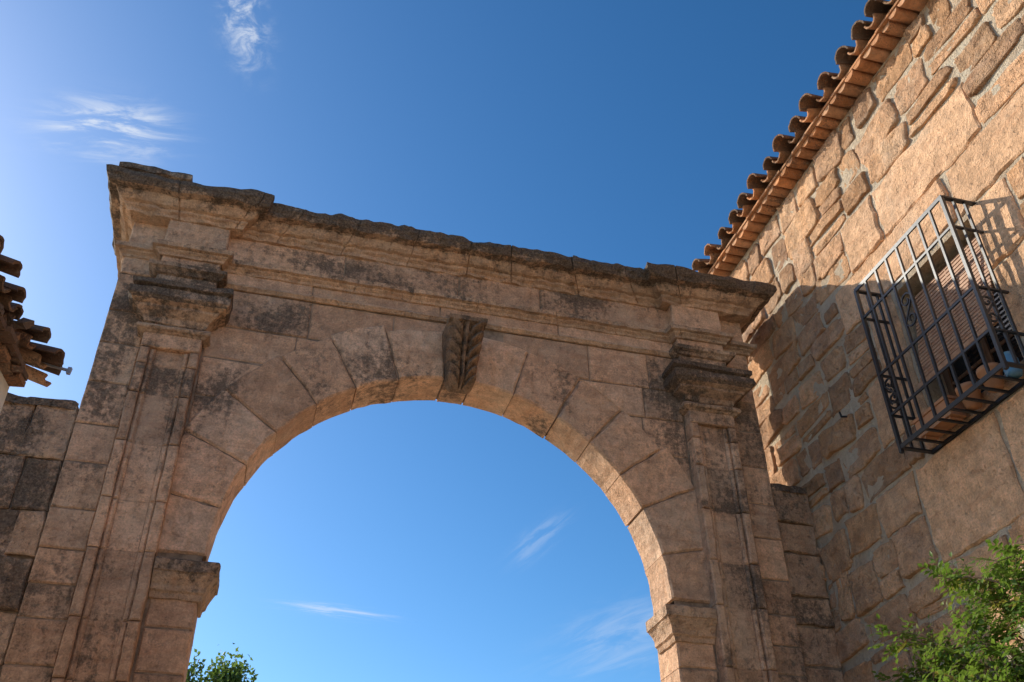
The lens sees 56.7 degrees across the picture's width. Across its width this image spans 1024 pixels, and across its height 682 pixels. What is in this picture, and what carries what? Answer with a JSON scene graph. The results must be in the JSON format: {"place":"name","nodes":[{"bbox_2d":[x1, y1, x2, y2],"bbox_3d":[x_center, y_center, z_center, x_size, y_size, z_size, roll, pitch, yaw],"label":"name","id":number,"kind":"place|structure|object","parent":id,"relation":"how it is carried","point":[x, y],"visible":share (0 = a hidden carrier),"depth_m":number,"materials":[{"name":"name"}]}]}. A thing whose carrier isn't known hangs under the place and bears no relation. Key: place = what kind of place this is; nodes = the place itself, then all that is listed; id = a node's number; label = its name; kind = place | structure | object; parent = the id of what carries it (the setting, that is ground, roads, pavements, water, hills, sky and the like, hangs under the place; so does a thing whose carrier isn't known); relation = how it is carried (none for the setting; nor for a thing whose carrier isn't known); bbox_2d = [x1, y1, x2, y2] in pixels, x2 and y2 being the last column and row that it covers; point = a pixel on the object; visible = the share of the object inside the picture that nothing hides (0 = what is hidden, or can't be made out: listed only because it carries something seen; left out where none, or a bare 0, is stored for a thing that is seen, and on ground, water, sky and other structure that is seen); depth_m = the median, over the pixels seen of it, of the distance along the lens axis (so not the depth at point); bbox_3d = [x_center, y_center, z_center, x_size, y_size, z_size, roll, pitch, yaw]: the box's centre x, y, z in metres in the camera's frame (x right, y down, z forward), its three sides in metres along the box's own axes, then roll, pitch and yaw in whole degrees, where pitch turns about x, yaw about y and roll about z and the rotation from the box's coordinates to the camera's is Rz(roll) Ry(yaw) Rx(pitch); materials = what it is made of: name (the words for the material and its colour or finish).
{"place":"outdoors","nodes":[
{"label":"outdoors","id":0,"kind":"place"},
{"bbox_2d":[0,371,9,412],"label":"walls","id":1,"kind":"structure","parent":0,"point":[4,387],"depth_m":6.21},
{"bbox_2d":[0,241,34,386],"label":"eave bricks","id":2,"kind":"object","parent":1,"relation":"on","point":[13,369],"visible":0.97,"depth_m":6.06,"materials":[{"name":"brick"}]},
{"bbox_2d":[0,235,64,386],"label":"roof tiles","id":3,"kind":"object","parent":1,"relation":"on","point":[36,355],"visible":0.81,"depth_m":6.25,"materials":[{"name":"ceramic"}]},
{"bbox_2d":[32,362,72,374],"bbox_3d":[-3.202,0.119,6.489,0.399,0.213,0.031,6,-36,-9],"label":"antenna rod","id":4,"kind":"object","parent":3,"relation":"attached to","point":[69,370],"visible":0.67,"depth_m":6.47,"materials":[{"name":"silver metal"}]},
{"bbox_2d":[0,0,889,681],"label":"sky","id":5,"kind":"structure","parent":0,"point":[416,540],"materials":[{"name":"blue"}]},
{"label":"ground","id":6,"kind":"structure","parent":0,"visible":0},
{"bbox_2d":[0,392,78,674],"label":"wall masonry","id":7,"kind":"object","parent":6,"relation":"on","point":[40,441],"depth_m":8.07,"materials":[{"name":"brown stone"}]},
{"bbox_2d":[0,408,63,666],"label":"stone wall","id":8,"kind":"structure","parent":7,"relation":"in","point":[18,557],"depth_m":7.73,"materials":[{"name":"brown stone"}]},
{"bbox_2d":[186,643,257,681],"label":"tree","id":9,"kind":"object","parent":6,"relation":"on","point":[234,672],"visible":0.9,"depth_m":23.28,"materials":[{"name":"green plant"}]},
{"bbox_2d":[0,161,807,681],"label":"stone arch gateway","id":10,"kind":"object","parent":6,"relation":"on","point":[246,333],"visible":1,"depth_m":9.59,"materials":[{"name":"stone"}]},
{"bbox_2d":[770,483,843,681],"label":"wall masonry","id":11,"kind":"object","parent":6,"relation":"on","point":[805,573],"depth_m":9.60,"materials":[{"name":"brown stone"}]},
{"bbox_2d":[784,523,841,670],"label":"stone wall","id":12,"kind":"structure","parent":11,"relation":"in","point":[821,667],"depth_m":9.36,"materials":[{"name":"brown stone"}]},
{"bbox_2d":[730,0,1023,681],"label":"rubble stones","id":13,"kind":"object","parent":6,"relation":"on","point":[881,147],"visible":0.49,"depth_m":9.67,"materials":[{"name":"stone"}]},
{"bbox_2d":[730,0,1023,681],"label":"walls","id":14,"kind":"structure","parent":6,"relation":"on","point":[848,459],"depth_m":9.30,"materials":[{"name":"beige stone"}]},
{"bbox_2d":[707,0,927,276],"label":"eave corbel tiles","id":15,"kind":"object","parent":14,"relation":"on","point":[895,23],"visible":0.45,"depth_m":10.86,"materials":[{"name":"ceramic"}]},
{"bbox_3d":[6.061,-4.352,9.250,3.671,1.043,16.580,9,-37,-13],"label":"roof tile bedding","id":16,"kind":"object","parent":15,"relation":"on","visible":0},
{"bbox_2d":[692,0,896,273],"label":"roof tiles","id":17,"kind":"object","parent":16,"relation":"on","point":[846,57],"visible":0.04,"depth_m":11.10,"materials":[{"name":"ceramic"}]},
{"bbox_2d":[835,82,1023,639],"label":"ashlar stones","id":18,"kind":"object","parent":14,"relation":"attached to","point":[971,492],"visible":0.82,"depth_m":8.32,"materials":[{"name":"stone"}]},
{"bbox_2d":[853,195,1023,453],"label":"window grille","id":19,"kind":"object","parent":14,"relation":"attached to","point":[1004,363],"depth_m":8.17,"materials":[{"name":"metal"}]},
{"bbox_2d":[912,395,966,439],"bbox_3d":[3.677,0.675,8.151,0.184,0.200,0.464,9,-37,-13],"label":"flower trough","id":20,"kind":"object","parent":19,"relation":"on","point":[939,405],"visible":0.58,"depth_m":8.09,"materials":[{"name":"ceramic"}]},
{"bbox_2d":[955,381,981,410],"bbox_3d":[3.799,0.466,7.858,0.200,0.190,0.200,9,-37,-13],"label":"flower pot","id":21,"kind":"object","parent":19,"relation":"on","point":[971,405],"visible":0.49,"depth_m":7.81,"materials":[{"name":"ceramic"}]},
{"bbox_2d":[976,362,1003,392],"bbox_3d":[3.865,0.306,7.638,0.200,0.190,0.200,9,-37,-13],"label":"flower pot","id":22,"kind":"object","parent":19,"relation":"on","point":[990,382],"visible":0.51,"depth_m":7.59,"materials":[{"name":"ceramic"}]},
{"bbox_2d":[1003,351,1022,377],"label":"flower pot","id":23,"kind":"object","parent":19,"relation":"on","point":[1014,372],"visible":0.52,"depth_m":7.43,"materials":[{"name":"blue ceramic"}]},
{"bbox_2d":[911,237,998,387],"bbox_3d":[3.929,-0.273,8.515,0.239,1.047,1.040,9,-37,-13],"label":"roller blind","id":24,"kind":"object","parent":14,"relation":"attached to","point":[958,313],"visible":0.69,"depth_m":8.52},
{"bbox_2d":[942,284,1013,395],"bbox_3d":[4.187,-0.113,8.489,0.060,1.520,1.120,9,-37,-13],"label":"window frame","id":25,"kind":"object","parent":14,"relation":"attached to","point":[947,377],"visible":0.15,"depth_m":8.43,"materials":[{"name":"wood"}]},
{"bbox_2d":[949,278,1023,404],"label":"window panes","id":26,"kind":"object","parent":25,"relation":"in","point":[973,356],"depth_m":8.34,"materials":[{"name":"black glass"}]},
{"bbox_2d":[867,535,1023,681],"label":"tree","id":27,"kind":"object","parent":6,"relation":"on","point":[1009,610],"visible":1,"depth_m":6.68,"materials":[{"name":"green plant"}]}
]}

